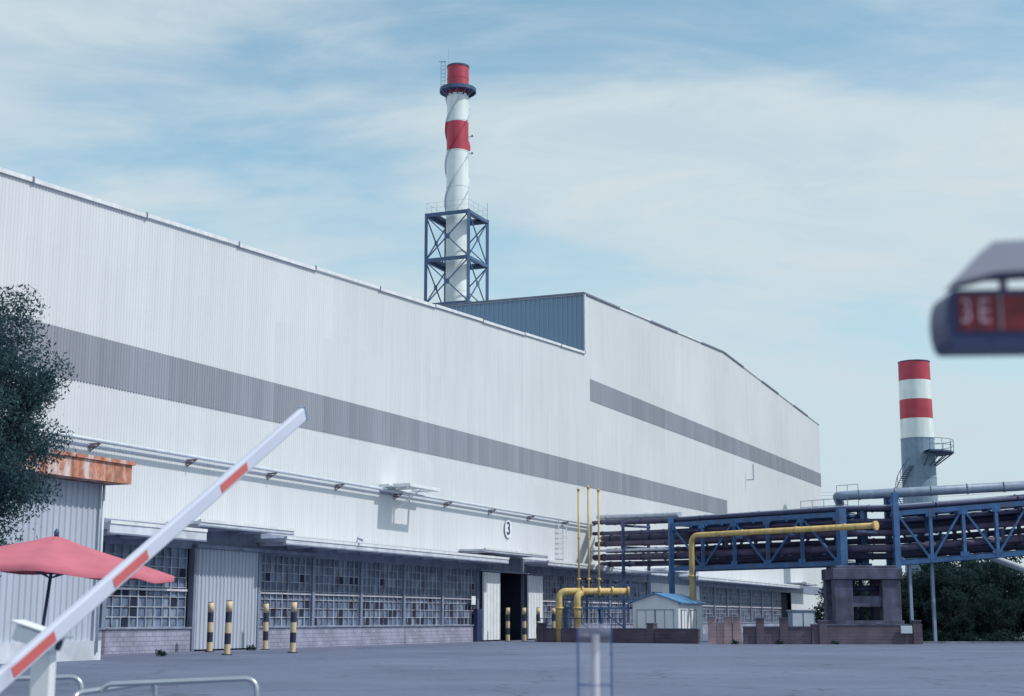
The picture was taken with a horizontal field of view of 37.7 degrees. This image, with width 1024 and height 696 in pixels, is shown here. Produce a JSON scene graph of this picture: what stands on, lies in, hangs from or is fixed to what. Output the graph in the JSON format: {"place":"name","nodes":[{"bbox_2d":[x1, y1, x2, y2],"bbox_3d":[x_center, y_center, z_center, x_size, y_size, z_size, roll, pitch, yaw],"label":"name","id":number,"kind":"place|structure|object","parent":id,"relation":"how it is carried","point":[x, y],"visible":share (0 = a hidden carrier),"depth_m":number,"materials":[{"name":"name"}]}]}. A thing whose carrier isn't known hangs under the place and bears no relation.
{"place":"outdoors","nodes":[
{"label":"outdoors","id":0,"kind":"place"},
{"bbox_2d":[0,449,135,663],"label":"annex building","id":1,"kind":"structure","parent":0,"point":[76,514],"depth_m":58.00,"materials":[{"name":"paint"}]},
{"bbox_2d":[0,406,308,692],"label":"barrier gate","id":2,"kind":"structure","parent":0,"point":[34,650],"depth_m":8.13,"materials":[{"name":"white metal"}]},
{"bbox_2d":[100,640,534,656],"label":"pavement","id":3,"kind":"structure","parent":0,"point":[195,652],"depth_m":82.13,"materials":[{"name":"concrete"}]},
{"bbox_2d":[204,602,213,651],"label":"bollard","id":4,"kind":"object","parent":3,"relation":"on","point":[210,626],"visible":0.98,"depth_m":73.62,"materials":[{"name":"yellow metal"}]},
{"bbox_2d":[246,644,255,649],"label":"weed","id":5,"kind":"object","parent":3,"relation":"on","point":[253,647],"visible":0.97,"depth_m":77.06,"materials":[{"name":"green plant"}]},
{"bbox_2d":[261,603,269,649],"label":"bollard","id":6,"kind":"object","parent":3,"relation":"on","point":[265,622],"visible":1,"depth_m":79.04,"materials":[{"name":"yellow metal"}]},
{"bbox_2d":[506,607,509,640],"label":"bollard","id":7,"kind":"object","parent":3,"relation":"on","point":[507,623],"visible":1,"depth_m":108.07,"materials":[{"name":"yellow metal"}]},
{"bbox_2d":[522,607,525,640],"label":"bollard","id":8,"kind":"object","parent":3,"relation":"on","point":[523,623],"visible":1,"depth_m":108.28,"materials":[{"name":"yellow metal"}]},
{"bbox_2d":[535,607,539,640],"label":"bollard","id":9,"kind":"object","parent":3,"relation":"on","point":[537,614],"visible":0.59,"depth_m":110.11,"materials":[{"name":"yellow metal"}]},
{"bbox_2d":[0,633,1023,695],"bbox_3d":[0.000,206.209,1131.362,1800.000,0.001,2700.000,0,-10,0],"label":"ground","id":10,"kind":"structure","parent":0,"point":[536,668],"depth_m":47.22,"materials":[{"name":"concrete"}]},
{"bbox_2d":[0,283,79,576],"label":"tree","id":11,"kind":"object","parent":10,"relation":"on","point":[26,395],"visible":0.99,"depth_m":35.30,"materials":[{"name":"green plant"}]},
{"bbox_2d":[11,620,72,695],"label":"camera post","id":12,"kind":"object","parent":10,"relation":"on","point":[42,675],"visible":0.58,"depth_m":7.67,"materials":[{"name":"white metal"}]},
{"bbox_2d":[15,674,83,695],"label":"guard rail","id":13,"kind":"object","parent":10,"relation":"on","point":[78,680],"visible":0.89,"depth_m":12.59,"materials":[{"name":"silver metal"}]},
{"bbox_2d":[0,529,173,625],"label":"patio umbrella","id":14,"kind":"object","parent":10,"relation":"on","point":[55,555],"visible":0.94,"depth_m":18.13,"materials":[{"name":"fabric"}]},
{"bbox_2d":[73,685,157,695],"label":"guard rail","id":15,"kind":"object","parent":10,"relation":"on","point":[98,689],"visible":0.62,"depth_m":11.90,"materials":[{"name":"silver metal"}]},
{"bbox_2d":[155,649,167,655],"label":"weed","id":16,"kind":"object","parent":10,"relation":"on","point":[160,651],"visible":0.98,"depth_m":65.02,"materials":[{"name":"green plant"}]},
{"bbox_2d":[98,676,258,695],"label":"guard rail","id":17,"kind":"object","parent":10,"relation":"on","point":[249,679],"visible":1,"depth_m":11.90,"materials":[{"name":"silver metal"}]},
{"bbox_2d":[221,600,232,654],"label":"bollard","id":18,"kind":"object","parent":10,"relation":"on","point":[228,625],"visible":0.96,"depth_m":67.62,"materials":[{"name":"yellow metal"}]},
{"bbox_2d":[287,601,297,652],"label":"bollard","id":19,"kind":"object","parent":10,"relation":"on","point":[293,623],"visible":0.99,"depth_m":71.75,"materials":[{"name":"yellow metal"}]},
{"bbox_2d":[0,167,609,653],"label":"factory hall","id":20,"kind":"structure","parent":10,"relation":"on","point":[418,477],"depth_m":86.20,"materials":[{"name":"white metal"}]},
{"bbox_2d":[95,543,105,653],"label":"window","id":21,"kind":"structure","parent":20,"relation":"in","point":[100,636],"depth_m":68.83,"materials":[{"name":"grey metal"}]},
{"bbox_2d":[99,542,191,653],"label":"window","id":22,"kind":"structure","parent":20,"relation":"in","point":[140,616],"depth_m":72.45,"materials":[{"name":"grey glass"}]},
{"bbox_2d":[194,548,257,649],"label":"sliding door","id":23,"kind":"structure","parent":20,"relation":"in","point":[222,575],"depth_m":78.42,"materials":[{"name":"white metal"}]},
{"bbox_2d":[258,554,313,648],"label":"window","id":24,"kind":"structure","parent":20,"relation":"in","point":[284,580],"depth_m":84.09,"materials":[{"name":"grey glass"}]},
{"bbox_2d":[308,558,363,646],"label":"window","id":25,"kind":"structure","parent":20,"relation":"in","point":[334,601],"depth_m":89.25,"materials":[{"name":"grey glass"}]},
{"bbox_2d":[357,561,405,644],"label":"window","id":26,"kind":"structure","parent":20,"relation":"in","point":[380,584],"depth_m":94.59,"materials":[{"name":"grey glass"}]},
{"bbox_2d":[400,564,443,643],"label":"window","id":27,"kind":"structure","parent":20,"relation":"in","point":[421,597],"depth_m":99.93,"materials":[{"name":"grey glass"}]},
{"bbox_2d":[439,567,474,642],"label":"window","id":28,"kind":"structure","parent":20,"relation":"in","point":[457,586],"depth_m":105.11,"materials":[{"name":"grey glass"}]},
{"bbox_2d":[482,572,499,639],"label":"sliding door","id":29,"kind":"structure","parent":20,"relation":"in","point":[490,581],"depth_m":109.38,"materials":[{"name":"white paint"}]},
{"bbox_2d":[495,572,523,640],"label":"doorway","id":30,"kind":"structure","parent":20,"relation":"in","point":[510,584],"depth_m":116.63,"materials":[{"name":"black"}]},
{"bbox_2d":[527,575,542,638],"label":"sliding door","id":31,"kind":"structure","parent":20,"relation":"in","point":[534,583],"depth_m":116.97,"materials":[{"name":"white paint"}]},
{"bbox_2d":[538,575,561,627],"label":"window","id":32,"kind":"structure","parent":20,"relation":"in","point":[552,584],"depth_m":121.72,"materials":[{"name":"grey glass"}]},
{"bbox_2d":[562,576,588,627],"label":"window","id":33,"kind":"structure","parent":20,"relation":"in","point":[565,580],"depth_m":126.14,"materials":[{"name":"grey glass"}]},
{"bbox_2d":[185,292,823,633],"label":"factory hall","id":34,"kind":"structure","parent":10,"relation":"on","point":[682,423],"depth_m":158.55,"materials":[{"name":"white metal"}]},
{"bbox_2d":[424,199,488,304],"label":"steel tower","id":35,"kind":"structure","parent":34,"relation":"on","point":[438,219],"depth_m":148.28,"materials":[{"name":"blue metal"}]},
{"bbox_2d":[439,48,475,301],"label":"smokestack","id":36,"kind":"object","parent":34,"relation":"on","point":[457,91],"visible":0.98,"depth_m":150.08,"materials":[{"name":"metal"}]},
{"bbox_2d":[585,578,610,627],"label":"window","id":37,"kind":"structure","parent":34,"relation":"in","point":[589,613],"depth_m":131.71,"materials":[{"name":"grey glass"}]},
{"bbox_2d":[608,579,631,627],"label":"window","id":38,"kind":"structure","parent":34,"relation":"in","point":[614,613],"depth_m":136.89,"materials":[{"name":"grey glass"}]},
{"bbox_2d":[628,581,645,627],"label":"window","id":39,"kind":"structure","parent":34,"relation":"in","point":[643,584],"depth_m":141.89,"materials":[{"name":"grey glass"}]},
{"bbox_2d":[699,586,713,633],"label":"window","id":40,"kind":"structure","parent":34,"relation":"in","point":[706,593],"depth_m":164.91,"materials":[{"name":"grey glass"}]},
{"bbox_2d":[712,587,726,621],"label":"window","id":41,"kind":"structure","parent":34,"relation":"in","point":[719,594],"depth_m":170.21,"materials":[{"name":"grey glass"}]},
{"bbox_2d":[725,588,741,622],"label":"window","id":42,"kind":"structure","parent":34,"relation":"in","point":[732,603],"depth_m":175.42,"materials":[{"name":"grey glass"}]},
{"bbox_2d":[737,589,752,632],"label":"window","id":43,"kind":"structure","parent":34,"relation":"in","point":[743,595],"depth_m":180.59,"materials":[{"name":"grey glass"}]},
{"bbox_2d":[749,590,760,625],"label":"window","id":44,"kind":"structure","parent":34,"relation":"in","point":[755,595],"depth_m":185.55,"materials":[{"name":"grey glass"}]},
{"bbox_2d":[760,591,773,625],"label":"window","id":45,"kind":"structure","parent":34,"relation":"in","point":[766,612],"depth_m":191.02,"materials":[{"name":"grey glass"}]},
{"bbox_2d":[770,591,781,625],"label":"window","id":46,"kind":"structure","parent":34,"relation":"in","point":[775,598],"depth_m":195.94,"materials":[{"name":"grey glass"}]},
{"bbox_2d":[780,592,787,617],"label":"doorway","id":47,"kind":"structure","parent":34,"relation":"in","point":[784,603],"depth_m":202.55,"materials":[{"name":"black"}]},
{"bbox_2d":[551,607,555,627],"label":"bollard","id":48,"kind":"object","parent":10,"relation":"on","point":[553,616],"visible":0.56,"depth_m":108.64,"materials":[{"name":"yellow metal"}]},
{"bbox_2d":[554,586,629,641],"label":"gas pipe","id":49,"kind":"object","parent":10,"relation":"on","point":[578,593],"visible":0.96,"depth_m":104.82,"materials":[{"name":"yellow metal"}]},
{"bbox_2d":[577,487,580,587],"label":"vent pipe","id":50,"kind":"object","parent":49,"relation":"on","point":[578,538],"visible":1,"depth_m":105.92,"materials":[{"name":"metal"}]},
{"bbox_2d":[587,485,590,587],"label":"vent pipe","id":51,"kind":"object","parent":49,"relation":"on","point":[588,538],"visible":1,"depth_m":105.95,"materials":[{"name":"yellow metal"}]},
{"bbox_2d":[597,488,600,587],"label":"vent pipe","id":52,"kind":"object","parent":49,"relation":"on","point":[598,538],"visible":1,"depth_m":105.92,"materials":[{"name":"yellow metal"}]},
{"bbox_2d":[577,627,612,695],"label":"sensor post","id":53,"kind":"object","parent":10,"relation":"on","point":[595,684],"visible":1,"depth_m":5.37,"materials":[{"name":"white metal"}]},
{"bbox_2d":[561,581,640,627],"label":"valve platform","id":54,"kind":"structure","parent":10,"relation":"on","point":[600,610],"depth_m":105.70,"materials":[{"name":"blue metal"}]},
{"bbox_2d":[536,623,700,643],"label":"brick wall","id":55,"kind":"structure","parent":10,"relation":"on","point":[651,633],"depth_m":101.34,"materials":[{"name":"brick"}]},
{"bbox_2d":[540,618,623,627],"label":"iron railing","id":56,"kind":"object","parent":55,"relation":"on","point":[587,621],"visible":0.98,"depth_m":103.41,"materials":[{"name":"metal"}]},
{"bbox_2d":[621,520,650,627],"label":"pipe trestle","id":57,"kind":"object","parent":10,"relation":"on","point":[624,547],"visible":0.67,"depth_m":122.38,"materials":[{"name":"metal"}]},
{"bbox_2d":[627,593,706,640],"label":"shed","id":58,"kind":"structure","parent":10,"relation":"on","point":[665,610],"depth_m":104.45,"materials":[{"name":"white paint"}]},
{"bbox_2d":[637,609,654,627],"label":"door","id":59,"kind":"structure","parent":58,"relation":"in","point":[644,616],"depth_m":104.37,"materials":[{"name":"white paint"}]},
{"bbox_2d":[655,609,673,627],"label":"door","id":60,"kind":"structure","parent":58,"relation":"in","point":[664,618],"depth_m":103.83,"materials":[{"name":"white paint"}]},
{"bbox_2d":[681,609,687,627],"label":"door","id":61,"kind":"structure","parent":58,"relation":"in","point":[684,621],"depth_m":104.57,"materials":[{"name":"white paint"}]},
{"bbox_2d":[690,610,696,627],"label":"door","id":62,"kind":"structure","parent":58,"relation":"in","point":[693,613],"depth_m":106.79,"materials":[{"name":"white paint"}]},
{"bbox_2d":[668,484,868,598],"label":"pipe bridge","id":63,"kind":"structure","parent":10,"relation":"on","point":[840,516],"depth_m":106.65,"materials":[{"name":"blue metal"}]},
{"bbox_2d":[590,548,667,551],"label":"pipe","id":64,"kind":"object","parent":63,"relation":"attached to","point":[637,549],"visible":0.86,"depth_m":120.38,"materials":[{"name":"silver metal"}]},
{"bbox_2d":[590,570,668,573],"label":"pipe","id":65,"kind":"object","parent":63,"relation":"attached to","point":[637,572],"visible":0.82,"depth_m":120.38,"materials":[{"name":"silver metal"}]},
{"bbox_2d":[733,536,752,538],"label":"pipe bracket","id":66,"kind":"object","parent":63,"relation":"attached to","point":[742,537],"visible":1,"depth_m":107.22,"materials":[{"name":"metal"}]},
{"bbox_2d":[592,508,1022,535],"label":"pipe","id":67,"kind":"object","parent":63,"relation":"on","point":[867,520],"visible":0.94,"depth_m":103.84,"materials":[{"name":"metal"}]},
{"bbox_2d":[592,495,1023,524],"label":"pipe","id":68,"kind":"object","parent":63,"relation":"on","point":[865,508],"visible":0.95,"depth_m":103.75,"materials":[{"name":"metal"}]},
{"bbox_2d":[600,543,1023,566],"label":"pipe","id":69,"kind":"object","parent":63,"relation":"on","point":[888,556],"visible":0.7,"depth_m":104.08,"materials":[{"name":"metal"}]},
{"bbox_2d":[600,494,1023,524],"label":"pipe","id":70,"kind":"object","parent":63,"relation":"on","point":[826,507],"visible":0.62,"depth_m":103.64,"materials":[{"name":"grey metal"}]},
{"bbox_2d":[596,512,681,519],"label":"pipe","id":71,"kind":"object","parent":70,"relation":"on","point":[644,515],"visible":0.93,"depth_m":121.47,"materials":[{"name":"silver metal"}]},
{"bbox_2d":[605,500,1023,524],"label":"pipe","id":72,"kind":"object","parent":63,"relation":"on","point":[846,511],"visible":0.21,"depth_m":103.42,"materials":[{"name":"metal"}]},
{"bbox_2d":[606,528,1023,553],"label":"pipe","id":73,"kind":"object","parent":63,"relation":"on","point":[873,541],"visible":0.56,"depth_m":104.44,"materials":[{"name":"metal"}]},
{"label":"pipe bracket","id":74,"kind":"object","parent":63,"relation":"attached to","visible":0},
{"bbox_2d":[594,519,1023,546],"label":"pipe","id":75,"kind":"object","parent":74,"relation":"on","point":[915,531],"visible":0.81,"depth_m":103.77,"materials":[{"name":"grey metal"}]},
{"bbox_2d":[742,618,811,643],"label":"brick wall","id":76,"kind":"structure","parent":10,"relation":"on","point":[761,633],"depth_m":96.18,"materials":[{"name":"brick"}]},
{"bbox_2d":[688,521,878,599],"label":"gas pipe","id":77,"kind":"object","parent":10,"relation":"on","point":[874,525],"visible":0.91,"depth_m":104.98,"materials":[{"name":"yellow metal"}]},
{"bbox_2d":[854,530,876,532],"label":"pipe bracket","id":78,"kind":"object","parent":77,"relation":"attached to","point":[865,531],"visible":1,"depth_m":100.34,"materials":[{"name":"metal"}]},
{"bbox_2d":[786,610,815,625],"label":"storage box","id":79,"kind":"object","parent":10,"relation":"on","point":[801,617],"visible":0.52,"depth_m":99.86,"materials":[{"name":"silver metal"}]},
{"bbox_2d":[792,613,802,625],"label":"door","id":80,"kind":"structure","parent":79,"relation":"in","point":[797,617],"depth_m":99.81,"materials":[{"name":"silver metal"}]},
{"bbox_2d":[804,613,813,625],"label":"door","id":81,"kind":"structure","parent":79,"relation":"in","point":[808,617],"depth_m":99.81,"materials":[{"name":"silver metal"}]},
{"bbox_2d":[808,582,870,623],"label":"tree","id":82,"kind":"object","parent":10,"relation":"on","point":[819,614],"visible":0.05,"depth_m":108.24,"materials":[{"name":"green plant"}]},
{"bbox_2d":[821,563,904,623],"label":"concrete pier","id":83,"kind":"structure","parent":10,"relation":"on","point":[843,601],"depth_m":99.94,"materials":[{"name":"grey concrete"}]},
{"bbox_2d":[810,620,922,643],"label":"brick wall","id":84,"kind":"structure","parent":10,"relation":"on","point":[823,632],"depth_m":95.93,"materials":[{"name":"brick"}]},
{"bbox_2d":[900,626,911,633],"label":"notice board","id":85,"kind":"object","parent":84,"relation":"attached to","point":[906,629],"visible":1,"depth_m":95.84,"materials":[{"name":"silver metal"}]},
{"bbox_2d":[855,581,902,614],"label":"tree","id":86,"kind":"object","parent":10,"relation":"on","point":[857,583],"depth_m":114.43,"materials":[{"name":"green plant"}]},
{"bbox_2d":[923,641,1023,642],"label":"kerb","id":87,"kind":"structure","parent":10,"relation":"on","point":[970,642],"depth_m":99.61,"materials":[{"name":"concrete"}]},
{"bbox_2d":[924,633,1023,641],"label":"verge","id":88,"kind":"structure","parent":10,"relation":"on","point":[1020,639],"depth_m":117.96,"materials":[{"name":"green plant"}]},
{"bbox_2d":[900,565,921,618],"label":"tree","id":89,"kind":"object","parent":88,"relation":"on","point":[907,576],"visible":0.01,"depth_m":121.79,"materials":[{"name":"green plant"}]},
{"bbox_2d":[900,571,946,640],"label":"tree","id":90,"kind":"object","parent":88,"relation":"on","point":[920,592],"visible":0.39,"depth_m":110.08,"materials":[{"name":"green plant"}]},
{"bbox_2d":[895,359,953,574],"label":"smokestack","id":91,"kind":"object","parent":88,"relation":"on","point":[919,454],"visible":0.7,"depth_m":199.54,"materials":[{"name":"metal"}]},
{"bbox_2d":[922,586,979,640],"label":"tree","id":92,"kind":"object","parent":88,"relation":"on","point":[955,624],"visible":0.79,"depth_m":106.27,"materials":[{"name":"green plant"}]},
{"bbox_2d":[913,554,989,590],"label":"tree","id":93,"kind":"object","parent":88,"relation":"on","point":[955,566],"visible":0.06,"depth_m":118.81,"materials":[{"name":"green plant"}]},
{"bbox_2d":[883,493,1023,640],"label":"pipe bridge","id":94,"kind":"structure","parent":88,"relation":"on","point":[932,558],"depth_m":100.89,"materials":[{"name":"blue metal"}]},
{"bbox_2d":[592,534,1023,560],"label":"pipe","id":95,"kind":"object","parent":94,"relation":"on","point":[876,548],"visible":0.94,"depth_m":103.65,"materials":[{"name":"metal"}]},
{"bbox_2d":[600,513,1023,541],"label":"pipe","id":96,"kind":"object","parent":94,"relation":"on","point":[941,522],"visible":0.4,"depth_m":102.38,"materials":[{"name":"grey metal"}]},
{"bbox_2d":[833,481,1023,505],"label":"pipe","id":97,"kind":"object","parent":94,"relation":"on","point":[1003,486],"visible":0.91,"depth_m":102.90,"materials":[{"name":"silver metal"}]},
{"bbox_2d":[925,534,1023,572],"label":"pipe","id":98,"kind":"object","parent":94,"relation":"attached to","point":[1011,564],"visible":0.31,"depth_m":103.95,"materials":[{"name":"silver metal"}]},
{"bbox_2d":[914,563,997,640],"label":"tree","id":99,"kind":"object","parent":88,"relation":"on","point":[962,582],"visible":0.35,"depth_m":109.67,"materials":[{"name":"green plant"}]},
{"bbox_2d":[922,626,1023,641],"bbox_3d":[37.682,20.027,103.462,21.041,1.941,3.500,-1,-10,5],"label":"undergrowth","id":100,"kind":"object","parent":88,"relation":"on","point":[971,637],"visible":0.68,"depth_m":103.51,"materials":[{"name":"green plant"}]},
{"bbox_2d":[951,550,1023,637],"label":"tree","id":101,"kind":"object","parent":88,"relation":"on","point":[1014,558],"visible":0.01,"depth_m":125.59,"materials":[{"name":"green plant"}]},
{"bbox_2d":[964,558,1023,639],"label":"tree","id":102,"kind":"object","parent":88,"relation":"on","point":[1004,578],"visible":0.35,"depth_m":111.02,"materials":[{"name":"green plant"}]},
{"bbox_2d":[968,588,1021,640],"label":"tree","id":103,"kind":"object","parent":88,"relation":"on","point":[997,615],"visible":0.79,"depth_m":106.53,"materials":[{"name":"green plant"}]},
{"bbox_2d":[1002,572,1023,628],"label":"tree","id":104,"kind":"object","parent":88,"relation":"on","point":[1014,591],"visible":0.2,"depth_m":112.46,"materials":[{"name":"green plant"}]},
{"bbox_2d":[1017,598,1023,613],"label":"tree","id":105,"kind":"object","parent":88,"relation":"on","point":[1021,606],"visible":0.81,"depth_m":108.04,"materials":[{"name":"green plant"}]},
{"bbox_2d":[0,0,1023,591],"label":"sky","id":106,"kind":"structure","parent":0,"point":[792,190],"materials":[{"name":"blue"}]},
{"bbox_2d":[707,616,741,643],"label":"brick wall","id":107,"kind":"structure","parent":0,"point":[727,631],"depth_m":96.47,"materials":[{"name":"brick"}]},
{"bbox_2d":[930,240,1023,356],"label":"display sign","id":108,"kind":"object","parent":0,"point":[975,322],"visible":1,"depth_m":2.24,"materials":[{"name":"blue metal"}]}
]}

